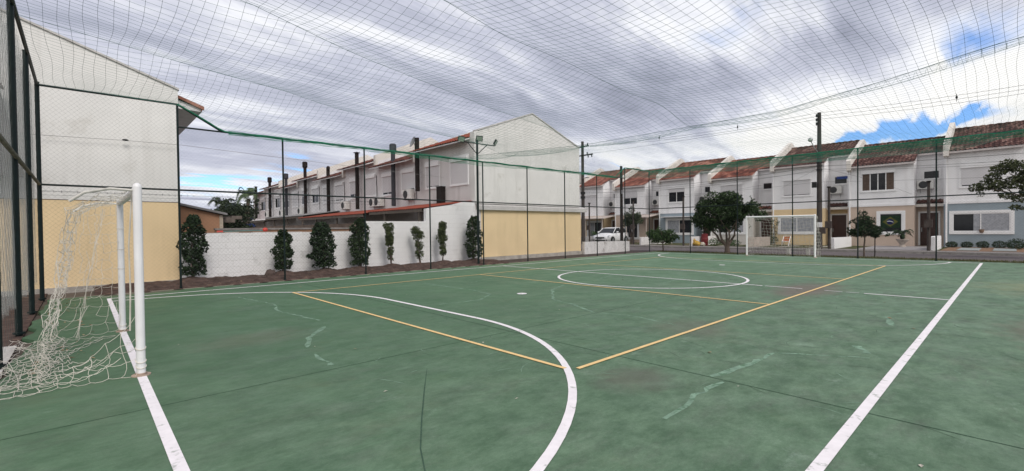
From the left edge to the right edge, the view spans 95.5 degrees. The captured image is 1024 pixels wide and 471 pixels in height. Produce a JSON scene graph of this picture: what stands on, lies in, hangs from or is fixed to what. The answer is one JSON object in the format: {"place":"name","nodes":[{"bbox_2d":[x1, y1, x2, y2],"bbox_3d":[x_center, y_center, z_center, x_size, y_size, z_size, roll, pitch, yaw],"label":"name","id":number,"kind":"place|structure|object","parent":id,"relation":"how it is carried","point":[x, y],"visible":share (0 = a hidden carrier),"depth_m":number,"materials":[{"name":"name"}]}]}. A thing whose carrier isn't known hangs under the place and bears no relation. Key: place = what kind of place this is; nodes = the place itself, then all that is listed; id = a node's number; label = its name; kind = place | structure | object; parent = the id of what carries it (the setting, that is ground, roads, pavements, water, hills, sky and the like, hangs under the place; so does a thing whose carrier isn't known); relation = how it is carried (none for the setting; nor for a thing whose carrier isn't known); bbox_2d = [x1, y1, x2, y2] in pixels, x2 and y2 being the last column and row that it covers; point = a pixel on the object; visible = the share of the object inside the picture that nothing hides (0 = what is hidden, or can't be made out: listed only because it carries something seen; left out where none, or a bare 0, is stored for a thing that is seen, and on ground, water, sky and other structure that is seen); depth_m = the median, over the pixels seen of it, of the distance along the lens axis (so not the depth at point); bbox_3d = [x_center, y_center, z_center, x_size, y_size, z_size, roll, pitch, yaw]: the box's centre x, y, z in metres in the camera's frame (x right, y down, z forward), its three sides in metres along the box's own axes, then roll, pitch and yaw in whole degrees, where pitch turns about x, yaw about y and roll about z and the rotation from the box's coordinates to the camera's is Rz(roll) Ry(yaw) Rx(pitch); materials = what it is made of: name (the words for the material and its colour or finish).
{"place":"outdoors","nodes":[
{"label":"outdoors","id":0,"kind":"place"},
{"bbox_2d":[0,249,581,379],"bbox_3d":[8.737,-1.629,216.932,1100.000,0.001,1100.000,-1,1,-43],"label":"ground","id":1,"kind":"structure","parent":0,"point":[69,295],"depth_m":10.52,"materials":[{"name":"soil"}]},
{"bbox_2d":[0,346,16,374],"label":"concrete apron","id":2,"kind":"object","parent":1,"relation":"on","point":[7,355],"visible":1,"depth_m":6.04,"materials":[{"name":"concrete"}]},
{"bbox_2d":[0,0,46,368],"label":"end fence","id":3,"kind":"object","parent":1,"relation":"on","point":[11,146],"visible":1,"depth_m":7.71,"materials":[{"name":"black metal"}]},
{"bbox_2d":[0,293,47,378],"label":"earth strip","id":4,"kind":"object","parent":1,"relation":"on","point":[28,321],"visible":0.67,"depth_m":8.63,"materials":[{"name":"soil"}]},
{"bbox_2d":[0,8,203,296],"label":"end house","id":5,"kind":"structure","parent":1,"relation":"on","point":[97,130],"depth_m":12.87,"materials":[{"name":"paint"}]},
{"bbox_2d":[0,83,24,177],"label":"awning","id":6,"kind":"object","parent":5,"relation":"attached to","point":[4,127],"visible":0.6,"depth_m":11.34,"materials":[{"name":"metal"}]},
{"bbox_2d":[180,203,241,232],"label":"shed","id":7,"kind":"structure","parent":1,"relation":"on","point":[208,213],"depth_m":18.00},
{"bbox_2d":[211,198,262,227],"bbox_3d":[-19.089,-0.684,31.742,2.742,3.953,3.731,0,1,22],"label":"dark tree","id":8,"kind":"object","parent":1,"relation":"on","point":[231,211],"visible":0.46,"depth_m":31.61,"materials":[{"name":"green plant"}]},
{"bbox_2d":[235,187,257,223],"bbox_3d":[-21.966,-1.395,38.544,1.854,5.252,1.724,-1,1,-43],"label":"palm tree","id":9,"kind":"object","parent":1,"relation":"on","point":[242,195],"visible":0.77,"depth_m":38.38,"materials":[{"name":"green plant"}]},
{"bbox_2d":[250,186,266,226],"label":"terraced house","id":10,"kind":"structure","parent":1,"relation":"on","point":[263,204],"depth_m":48.12,"materials":[{"name":"paint"}]},
{"bbox_2d":[214,227,358,232],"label":"brick wall","id":11,"kind":"structure","parent":1,"relation":"on","point":[291,229],"depth_m":16.39,"materials":[{"name":"brick"}]},
{"bbox_2d":[274,173,299,225],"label":"terraced house","id":12,"kind":"structure","parent":1,"relation":"on","point":[291,206],"depth_m":41.23,"materials":[{"name":"paint"}]},
{"bbox_2d":[259,167,323,225],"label":"terraced house","id":13,"kind":"structure","parent":1,"relation":"on","point":[269,204],"depth_m":44.80,"materials":[{"name":"paint"}]},
{"bbox_2d":[93,258,508,295],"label":"soil bank","id":14,"kind":"structure","parent":1,"relation":"on","point":[194,282],"depth_m":15.17,"materials":[{"name":"brown soil"}]},
{"bbox_2d":[175,213,209,276],"bbox_3d":[-9.573,0.295,13.957,0.861,1.928,0.634,-1,1,-31],"label":"columnar shrub","id":15,"kind":"object","parent":14,"relation":"on","point":[191,269],"visible":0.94,"depth_m":13.86,"materials":[{"name":"green plant"}]},
{"bbox_2d":[270,229,293,269],"bbox_3d":[-7.731,0.486,15.704,0.643,1.441,0.738,0,1,12],"label":"columnar shrub","id":16,"kind":"object","parent":14,"relation":"on","point":[279,257],"visible":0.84,"depth_m":15.56,"materials":[{"name":"green plant"}]},
{"bbox_2d":[306,221,337,267],"bbox_3d":[-6.746,0.350,16.554,0.786,1.742,1.030,0,1,15],"label":"columnar shrub","id":17,"kind":"object","parent":14,"relation":"on","point":[328,235],"visible":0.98,"depth_m":16.44,"materials":[{"name":"green plant"}]},
{"bbox_2d":[347,218,371,265],"bbox_3d":[-5.743,0.243,17.512,0.897,1.874,0.759,-1,1,-43],"label":"columnar shrub","id":18,"kind":"object","parent":14,"relation":"on","point":[357,238],"visible":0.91,"depth_m":17.36,"materials":[{"name":"green plant"}]},
{"bbox_2d":[382,222,394,263],"bbox_3d":[-4.852,0.294,18.359,0.444,1.676,0.518,0,1,12],"label":"columnar shrub","id":19,"kind":"object","parent":14,"relation":"on","point":[390,241],"visible":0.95,"depth_m":18.31,"materials":[{"name":"green plant"}]},
{"bbox_2d":[410,226,424,262],"bbox_3d":[-3.928,0.373,19.271,0.551,1.552,0.581,-1,1,-43],"label":"columnar shrub","id":20,"kind":"object","parent":14,"relation":"on","point":[419,236],"visible":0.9,"depth_m":19.20,"materials":[{"name":"green plant"}]},
{"bbox_2d":[436,221,447,259],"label":"columnar shrub","id":21,"kind":"object","parent":14,"relation":"on","point":[441,235],"visible":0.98,"depth_m":19.96,"materials":[{"name":"green plant"}]},
{"bbox_2d":[463,215,482,258],"bbox_3d":[-1.747,0.076,21.236,0.984,2.004,0.832,-1,1,-43],"label":"columnar shrub","id":22,"kind":"object","parent":14,"relation":"on","point":[472,222],"visible":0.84,"depth_m":21.08,"materials":[{"name":"green plant"}]},
{"bbox_2d":[457,135,497,263],"bbox_3d":[-1.404,-1.515,20.204,2.226,5.647,0.312,-1,1,-43],"label":"floodlight mast","id":23,"kind":"object","parent":14,"relation":"on","point":[477,185],"visible":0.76,"depth_m":20.17,"materials":[{"name":"metal"}]},
{"bbox_2d":[246,223,355,227],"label":"yard wall","id":24,"kind":"structure","parent":1,"relation":"on","point":[330,225],"depth_m":23.96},
{"bbox_2d":[265,211,337,225],"bbox_3d":[-16.395,-0.300,35.956,2.580,3.002,9.000,-1,1,-43],"label":"lean to","id":25,"kind":"object","parent":1,"relation":"on","point":[287,217],"visible":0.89,"depth_m":33.70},
{"bbox_2d":[182,202,474,277],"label":"block wall","id":26,"kind":"structure","parent":1,"relation":"on","point":[379,249],"depth_m":17.75,"materials":[{"name":"white paint"}]},
{"bbox_2d":[42,190,377,204],"bbox_3d":[-8.769,-1.215,15.346,9.601,0.139,0.071,-1,1,-43],"label":"barbed wire","id":27,"kind":"object","parent":26,"relation":"attached to","point":[208,196],"visible":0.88,"depth_m":14.67,"materials":[{"name":"grey metal"}]},
{"bbox_2d":[312,166,345,223],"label":"terraced house","id":28,"kind":"structure","parent":1,"relation":"on","point":[338,179],"depth_m":34.23,"materials":[{"name":"paint"}]},
{"bbox_2d":[334,181,343,202],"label":"window","id":29,"kind":"structure","parent":28,"relation":"in","point":[341,183],"depth_m":33.46,"materials":[{"name":"white plastic"}]},
{"bbox_2d":[291,155,372,224],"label":"terraced house","id":30,"kind":"structure","parent":1,"relation":"on","point":[311,206],"depth_m":37.67,"materials":[{"name":"paint"}]},
{"bbox_2d":[39,84,648,295],"bbox_3d":[-1.237,-1.244,20.005,26.821,5.107,0.092,-1,1,-43],"label":"side fence","id":31,"kind":"object","parent":1,"relation":"on","point":[219,191],"visible":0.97,"depth_m":14.54,"materials":[{"name":"metal"}]},
{"bbox_2d":[12,0,1023,177],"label":"overhead net","id":32,"kind":"object","parent":31,"relation":"attached to","point":[664,173],"visible":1,"depth_m":10.91,"materials":[{"name":"grey fabric"}]},
{"bbox_2d":[298,208,389,223],"bbox_3d":[-10.004,-0.198,28.763,2.980,2.862,9.960,-1,1,-43],"label":"lean to","id":33,"kind":"object","parent":1,"relation":"on","point":[360,214],"visible":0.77,"depth_m":27.50,"materials":[{"name":"ceramic"}]},
{"bbox_2d":[49,252,643,299],"bbox_3d":[-0.976,1.279,20.025,26.900,0.056,0.060,-1,1,-43],"label":"kerb strip","id":34,"kind":"object","parent":1,"relation":"on","point":[325,277],"visible":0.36,"depth_m":14.87,"materials":[{"name":"concrete"}]},
{"bbox_2d":[337,137,437,222],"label":"terraced house","id":35,"kind":"structure","parent":1,"relation":"on","point":[353,179],"depth_m":30.63,"materials":[{"name":"paint"}]},
{"bbox_2d":[365,173,375,196],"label":"window","id":36,"kind":"structure","parent":35,"relation":"in","point":[370,181],"depth_m":29.81,"materials":[{"name":"white plastic"}]},
{"bbox_2d":[369,132,469,220],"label":"terraced house","id":37,"kind":"structure","parent":1,"relation":"on","point":[384,178],"depth_m":27.12,"materials":[{"name":"paint"}]},
{"bbox_2d":[381,171,390,196],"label":"window","id":38,"kind":"structure","parent":37,"relation":"in","point":[386,179],"depth_m":28.31,"materials":[{"name":"white plastic"}]},
{"bbox_2d":[400,166,415,193],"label":"window","id":39,"kind":"structure","parent":37,"relation":"in","point":[404,185],"depth_m":26.41,"materials":[{"name":"white glass"}]},
{"bbox_2d":[369,200,470,220],"bbox_3d":[-4.678,-0.208,23.174,2.760,2.922,5.280,-1,1,-43],"label":"lean to","id":40,"kind":"object","parent":1,"relation":"on","point":[408,209],"visible":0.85,"depth_m":22.02,"materials":[{"name":"ceramic"}]},
{"bbox_2d":[436,186,445,202],"bbox_3d":[-3.657,-2.069,23.860,0.298,0.900,0.450,-1,1,-43],"label":"dark duct box","id":41,"kind":"object","parent":40,"relation":"on","point":[439,194],"visible":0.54,"depth_m":23.73,"materials":[{"name":"metal"}]},
{"bbox_2d":[409,113,586,259],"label":"terraced house","id":42,"kind":"structure","parent":1,"relation":"on","point":[500,212],"depth_m":24.23,"materials":[{"name":"paint"}]},
{"bbox_2d":[23,133,443,177],"bbox_3d":[-9.509,-2.787,15.797,1.187,0.211,20.017,0,1,39],"label":"wire","id":43,"kind":"object","parent":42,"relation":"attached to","point":[225,150],"visible":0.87,"depth_m":15.30,"materials":[{"name":"metal"}]},
{"bbox_2d":[425,159,440,189],"bbox_3d":[-4.224,-3.203,24.591,0.100,1.480,1.400,-1,1,-43],"label":"window","id":44,"kind":"structure","parent":42,"relation":"in","point":[433,173],"depth_m":24.53,"materials":[{"name":"white glass"}]},
{"bbox_2d":[449,154,468,186],"bbox_3d":[-2.638,-3.196,22.878,0.100,1.480,1.530,-1,1,-43],"label":"window","id":45,"kind":"structure","parent":42,"relation":"in","point":[463,168],"depth_m":22.84,"materials":[{"name":"white glass"}]},
{"bbox_2d":[0,252,1023,470],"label":"court","id":46,"kind":"object","parent":1,"relation":"on","point":[477,416],"visible":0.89,"depth_m":4.95,"materials":[{"name":"green paint"}]},
{"bbox_2d":[0,183,150,399],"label":"football goal","id":47,"kind":"object","parent":46,"relation":"on","point":[134,194],"visible":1,"depth_m":5.13,"materials":[{"name":"white paint"}]},
{"bbox_2d":[420,371,426,470],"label":"skid mark","id":48,"kind":"object","parent":46,"relation":"on","point":[421,425],"visible":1,"depth_m":3.59,"materials":[{"name":"rubber"}]},
{"bbox_2d":[26,254,914,374],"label":"fallen leaves","id":49,"kind":"object","parent":46,"relation":"on","point":[93,331],"visible":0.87,"depth_m":7.02,"materials":[{"name":"brown plant"}]},
{"bbox_2d":[2,262,1023,448],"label":"slab joint lines","id":50,"kind":"object","parent":46,"relation":"on","point":[564,343],"visible":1,"depth_m":4.59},
{"bbox_2d":[107,253,982,470],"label":"court lines","id":51,"kind":"object","parent":46,"relation":"on","point":[820,462],"visible":0.99,"depth_m":4.17,"materials":[{"name":"white paint"}]},
{"bbox_2d":[238,268,937,418],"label":"court scuff marks","id":52,"kind":"object","parent":46,"relation":"on","point":[692,395],"visible":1,"depth_m":5.58},
{"bbox_2d":[292,257,884,368],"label":"volleyball lines","id":53,"kind":"object","parent":46,"relation":"on","point":[579,367],"visible":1,"depth_m":7.56,"materials":[{"name":"yellow paint"}]},
{"bbox_2d":[230,258,1021,439],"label":"dark scuff marks","id":54,"kind":"object","parent":46,"relation":"on","point":[760,315],"visible":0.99,"depth_m":6.72},
{"bbox_2d":[376,262,1023,437],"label":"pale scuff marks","id":55,"kind":"object","parent":46,"relation":"on","point":[742,343],"visible":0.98,"depth_m":5.50},
{"bbox_2d":[745,214,820,257],"bbox_3d":[13.679,0.007,23.473,1.262,2.068,3.240,-1,1,-43],"label":"football goal","id":56,"kind":"object","parent":46,"relation":"on","point":[793,216],"visible":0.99,"depth_m":23.34,"materials":[{"name":"white paint"}]},
{"bbox_2d":[649,129,1023,261],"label":"fence","id":57,"kind":"object","parent":46,"relation":"on","point":[858,204],"visible":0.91,"depth_m":21.28,"materials":[{"name":"metal"}]},
{"bbox_2d":[629,242,947,250],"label":"front yard","id":58,"kind":"structure","parent":1,"relation":"on","point":[797,246],"depth_m":33.89,"materials":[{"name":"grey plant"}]},
{"bbox_2d":[579,168,631,236],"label":"terraced house","id":59,"kind":"structure","parent":58,"relation":"on","point":[591,184],"depth_m":49.05,"materials":[{"name":"white paint"}]},
{"bbox_2d":[586,220,601,236],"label":"window","id":60,"kind":"structure","parent":59,"relation":"in","point":[593,225],"depth_m":49.24,"materials":[{"name":"clear glass"}]},
{"bbox_2d":[593,227,628,241],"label":"parked car","id":61,"kind":"object","parent":58,"relation":"on","point":[613,233],"visible":0.63,"depth_m":42.87,"materials":[{"name":"white paint"}]},
{"bbox_2d":[623,207,642,243],"bbox_3d":[10.351,-0.841,40.078,1.266,3.424,2.140,-1,1,-43],"label":"slender tree","id":62,"kind":"object","parent":58,"relation":"on","point":[636,219],"visible":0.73,"depth_m":39.94,"materials":[{"name":"green plant"}]},
{"bbox_2d":[612,167,666,241],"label":"terraced house","id":63,"kind":"structure","parent":58,"relation":"on","point":[637,198],"depth_m":45.49,"materials":[{"name":"white paint"}]},
{"bbox_2d":[623,189,637,205],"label":"window","id":64,"kind":"structure","parent":63,"relation":"in","point":[629,194],"depth_m":45.84,"materials":[{"name":"clear glass"}]},
{"bbox_2d":[656,158,725,242],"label":"terraced house","id":65,"kind":"structure","parent":58,"relation":"on","point":[674,213],"depth_m":42.23,"materials":[{"name":"white paint"}]},
{"bbox_2d":[668,185,685,202],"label":"window","id":66,"kind":"structure","parent":65,"relation":"in","point":[681,192],"depth_m":42.28,"materials":[{"name":"white glass"}]},
{"bbox_2d":[665,218,693,234],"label":"window","id":67,"kind":"structure","parent":65,"relation":"in","point":[673,221],"depth_m":42.16,"materials":[{"name":"clear glass"}]},
{"bbox_2d":[708,155,775,243],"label":"terraced house","id":68,"kind":"structure","parent":58,"relation":"on","point":[755,191],"depth_m":38.26,"materials":[{"name":"white paint"}]},
{"bbox_2d":[719,180,742,197],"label":"window","id":69,"kind":"structure","parent":68,"relation":"in","point":[723,186],"depth_m":38.70,"materials":[{"name":"white plastic"}]},
{"bbox_2d":[716,219,745,234],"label":"window","id":70,"kind":"structure","parent":68,"relation":"in","point":[742,228],"depth_m":38.26,"materials":[{"name":"white glass"}]},
{"bbox_2d":[760,215,771,238],"bbox_3d":[20.889,-0.500,38.061,0.050,2.260,1.100,-1,1,-43],"label":"door","id":71,"kind":"structure","parent":68,"relation":"in","point":[766,225],"depth_m":38.09,"materials":[{"name":"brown wood"}]},
{"bbox_2d":[748,237,769,246],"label":"wall","id":72,"kind":"structure","parent":58,"relation":"on","point":[759,239],"depth_m":33.74,"materials":[{"name":"paint"}]},
{"bbox_2d":[770,140,859,244],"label":"terraced house","id":73,"kind":"structure","parent":58,"relation":"on","point":[836,174],"depth_m":34.90,"materials":[{"name":"paint"}]},
{"bbox_2d":[782,175,811,197],"bbox_3d":[21.536,-3.717,35.179,0.100,1.580,1.970,-1,1,-43],"label":"window","id":74,"kind":"structure","parent":73,"relation":"in","point":[788,192],"depth_m":35.13,"materials":[{"name":"white plastic"}]},
{"bbox_2d":[778,216,816,233],"bbox_3d":[21.591,-0.808,35.234,0.050,1.440,2.620,-1,1,-43],"label":"window","id":75,"kind":"structure","parent":73,"relation":"in","point":[785,223],"depth_m":35.24,"materials":[{"name":"glass"}]},
{"bbox_2d":[830,213,847,237],"bbox_3d":[24.239,-0.486,34.444,0.050,2.260,1.100,-1,1,-43],"label":"door","id":76,"kind":"structure","parent":73,"relation":"in","point":[842,223],"depth_m":34.42,"materials":[{"name":"brown wood"}]},
{"bbox_2d":[833,175,847,185],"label":"window","id":77,"kind":"structure","parent":73,"relation":"in","point":[843,177],"depth_m":34.31,"materials":[{"name":"blue glass"}]},
{"bbox_2d":[831,237,850,248],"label":"wall","id":78,"kind":"structure","parent":58,"relation":"on","point":[837,240],"depth_m":29.77,"materials":[{"name":"paint"}]},
{"bbox_2d":[846,135,945,245],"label":"terraced house","id":79,"kind":"structure","parent":58,"relation":"on","point":[914,225],"depth_m":31.11,"materials":[{"name":"paint"}]},
{"bbox_2d":[860,166,895,192],"bbox_3d":[24.862,-3.778,31.587,0.100,1.630,1.960,-1,1,-43],"label":"window","id":80,"kind":"structure","parent":79,"relation":"in","point":[871,184],"depth_m":31.60,"materials":[{"name":"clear glass"}]},
{"bbox_2d":[881,215,899,227],"bbox_3d":[25.362,-0.922,31.162,0.018,0.840,1.020,-1,1,-43],"label":"flag","id":81,"kind":"object","parent":79,"relation":"attached to","point":[888,222],"visible":0.96,"depth_m":31.15,"materials":[{"name":"fabric"}]},
{"bbox_2d":[876,210,904,234],"bbox_3d":[25.375,-0.852,31.147,0.050,1.600,1.520,-1,1,-43],"label":"window","id":82,"kind":"structure","parent":79,"relation":"in","point":[902,218],"depth_m":31.14,"materials":[{"name":"white glass"}]},
{"bbox_2d":[918,211,939,244],"bbox_3d":[27.615,-0.471,30.770,0.090,2.260,1.100,-1,1,-43],"label":"door","id":83,"kind":"structure","parent":79,"relation":"in","point":[924,213],"depth_m":30.91,"materials":[{"name":"brown wood"}]},
{"bbox_2d":[922,169,940,180],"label":"window","id":84,"kind":"structure","parent":79,"relation":"in","point":[925,173],"depth_m":30.68,"materials":[{"name":"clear glass"}]},
{"bbox_2d":[940,247,1023,251],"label":"garden bed","id":85,"kind":"object","parent":58,"relation":"on","point":[981,249],"visible":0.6,"depth_m":25.57,"materials":[{"name":"green plant"}]},
{"bbox_2d":[956,248,1016,251],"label":"path","id":86,"kind":"structure","parent":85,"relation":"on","point":[994,249],"depth_m":24.84,"materials":[{"name":"concrete"}]},
{"bbox_2d":[943,120,1023,247],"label":"terraced house","id":87,"kind":"structure","parent":58,"relation":"on","point":[1009,148],"depth_m":28.21,"materials":[{"name":"paint"}]},
{"bbox_2d":[959,159,1003,187],"bbox_3d":[28.216,-3.688,27.967,0.100,1.580,1.910,-1,1,-43],"label":"window","id":88,"kind":"structure","parent":87,"relation":"in","point":[976,172],"depth_m":28.18,"materials":[{"name":"white glass"}]},
{"bbox_2d":[949,210,1014,233],"bbox_3d":[28.264,-0.799,28.030,0.050,1.440,2.780,-1,1,-43],"label":"window","id":89,"kind":"structure","parent":87,"relation":"in","point":[990,220],"depth_m":27.97,"materials":[{"name":"grey glass"}]},
{"bbox_2d":[581,244,1023,255],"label":"kerb","id":90,"kind":"structure","parent":1,"relation":"on","point":[953,253],"depth_m":26.04,"materials":[{"name":"stone"}]},
{"bbox_2d":[652,250,1023,262],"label":"verge","id":91,"kind":"structure","parent":1,"relation":"on","point":[853,257],"depth_m":21.20,"materials":[{"name":"plant"}]},
{"bbox_2d":[646,226,679,250],"bbox_3d":[9.697,0.183,29.930,2.163,1.728,1.760,0,1,20],"label":"bush","id":92,"kind":"object","parent":91,"relation":"on","point":[659,234],"visible":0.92,"depth_m":29.48,"materials":[{"name":"green plant"}]},
{"bbox_2d":[691,190,767,252],"bbox_3d":[12.478,-0.804,27.111,3.075,3.712,3.876,-1,1,-24],"label":"round tree","id":93,"kind":"object","parent":91,"relation":"on","point":[730,222],"visible":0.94,"depth_m":26.61,"materials":[{"name":"green plant"}]},
{"bbox_2d":[846,211,889,255],"bbox_3d":[17.046,-0.159,22.274,0.980,2.462,1.732,-1,1,-43],"label":"young tree","id":94,"kind":"object","parent":91,"relation":"on","point":[863,229],"visible":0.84,"depth_m":22.25,"materials":[{"name":"green plant"}]},
{"bbox_2d":[0,0,1023,209],"label":"sky","id":95,"kind":"structure","parent":0,"point":[206,16],"materials":[{"name":"grey"}]},
{"bbox_2d":[499,251,651,262],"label":"asphalt path","id":96,"kind":"structure","parent":0,"point":[552,257],"depth_m":25.25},
{"bbox_2d":[582,241,629,253],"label":"wall","id":97,"kind":"structure","parent":96,"relation":"on","point":[589,248],"depth_m":28.65,"materials":[{"name":"paint"}]},
{"bbox_2d":[581,246,1023,261],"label":"road","id":98,"kind":"structure","parent":0,"point":[951,256],"depth_m":24.59,"materials":[{"name":"grey asphalt"}]},
{"bbox_2d":[968,158,1023,210],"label":"spreading tree","id":99,"kind":"object","parent":98,"relation":"on","point":[1016,178],"visible":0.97,"depth_m":20.33,"materials":[{"name":"green plant"}]},
{"bbox_2d":[644,245,1023,254],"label":"pavement","id":100,"kind":"structure","parent":0,"point":[850,249],"depth_m":27.17,"materials":[{"name":"concrete"}]},
{"bbox_2d":[579,141,592,243],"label":"utility pole","id":101,"kind":"object","parent":100,"relation":"on","point":[581,180],"visible":0.61,"depth_m":41.96,"materials":[{"name":"concrete"}]},
{"bbox_2d":[620,166,622,240],"bbox_3d":[9.304,-2.515,39.502,0.283,6.750,0.290,-1,1,-43],"label":"utility pole","id":102,"kind":"object","parent":100,"relation":"on","point":[621,205],"visible":0.77,"depth_m":39.42,"materials":[{"name":"grey metal"}]},
{"bbox_2d":[808,112,825,248],"bbox_3d":[18.723,-3.315,28.569,0.918,8.450,0.578,0,1,30],"label":"utility pole","id":103,"kind":"object","parent":100,"relation":"on","point":[817,184],"visible":0.8,"depth_m":28.49,"materials":[{"name":"concrete"}]},
{"bbox_2d":[585,153,1019,189],"bbox_3d":[19.651,-4.021,27.550,0.018,0.448,39.301,-1,1,-43],"label":"telephone cable","id":104,"kind":"object","parent":103,"relation":"attached to","point":[811,167],"visible":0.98,"depth_m":28.23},
{"bbox_2d":[825,186,831,248],"bbox_3d":[19.321,-1.043,28.347,0.310,3.900,0.340,-1,1,-43],"label":"service post","id":105,"kind":"object","parent":100,"relation":"on","point":[828,225],"visible":0.86,"depth_m":28.34,"materials":[{"name":"metal"}]},
{"bbox_2d":[924,181,932,250],"bbox_3d":[22.546,-1.023,25.160,0.310,3.880,0.340,-1,1,-43],"label":"service post","id":106,"kind":"object","parent":100,"relation":"on","point":[928,224],"visible":0.84,"depth_m":25.15,"materials":[{"name":"metal"}]},
{"bbox_2d":[859,246,941,250],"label":"driveway","id":107,"kind":"structure","parent":0,"point":[900,248],"depth_m":28.08,"materials":[{"name":"concrete"}]},
{"bbox_2d":[890,229,913,246],"bbox_3d":[24.821,0.161,29.609,1.231,1.131,1.345,0,1,22],"label":"potted cycad","id":108,"kind":"object","parent":107,"relation":"on","point":[902,239],"visible":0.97,"depth_m":29.45,"materials":[{"name":"green plant"}]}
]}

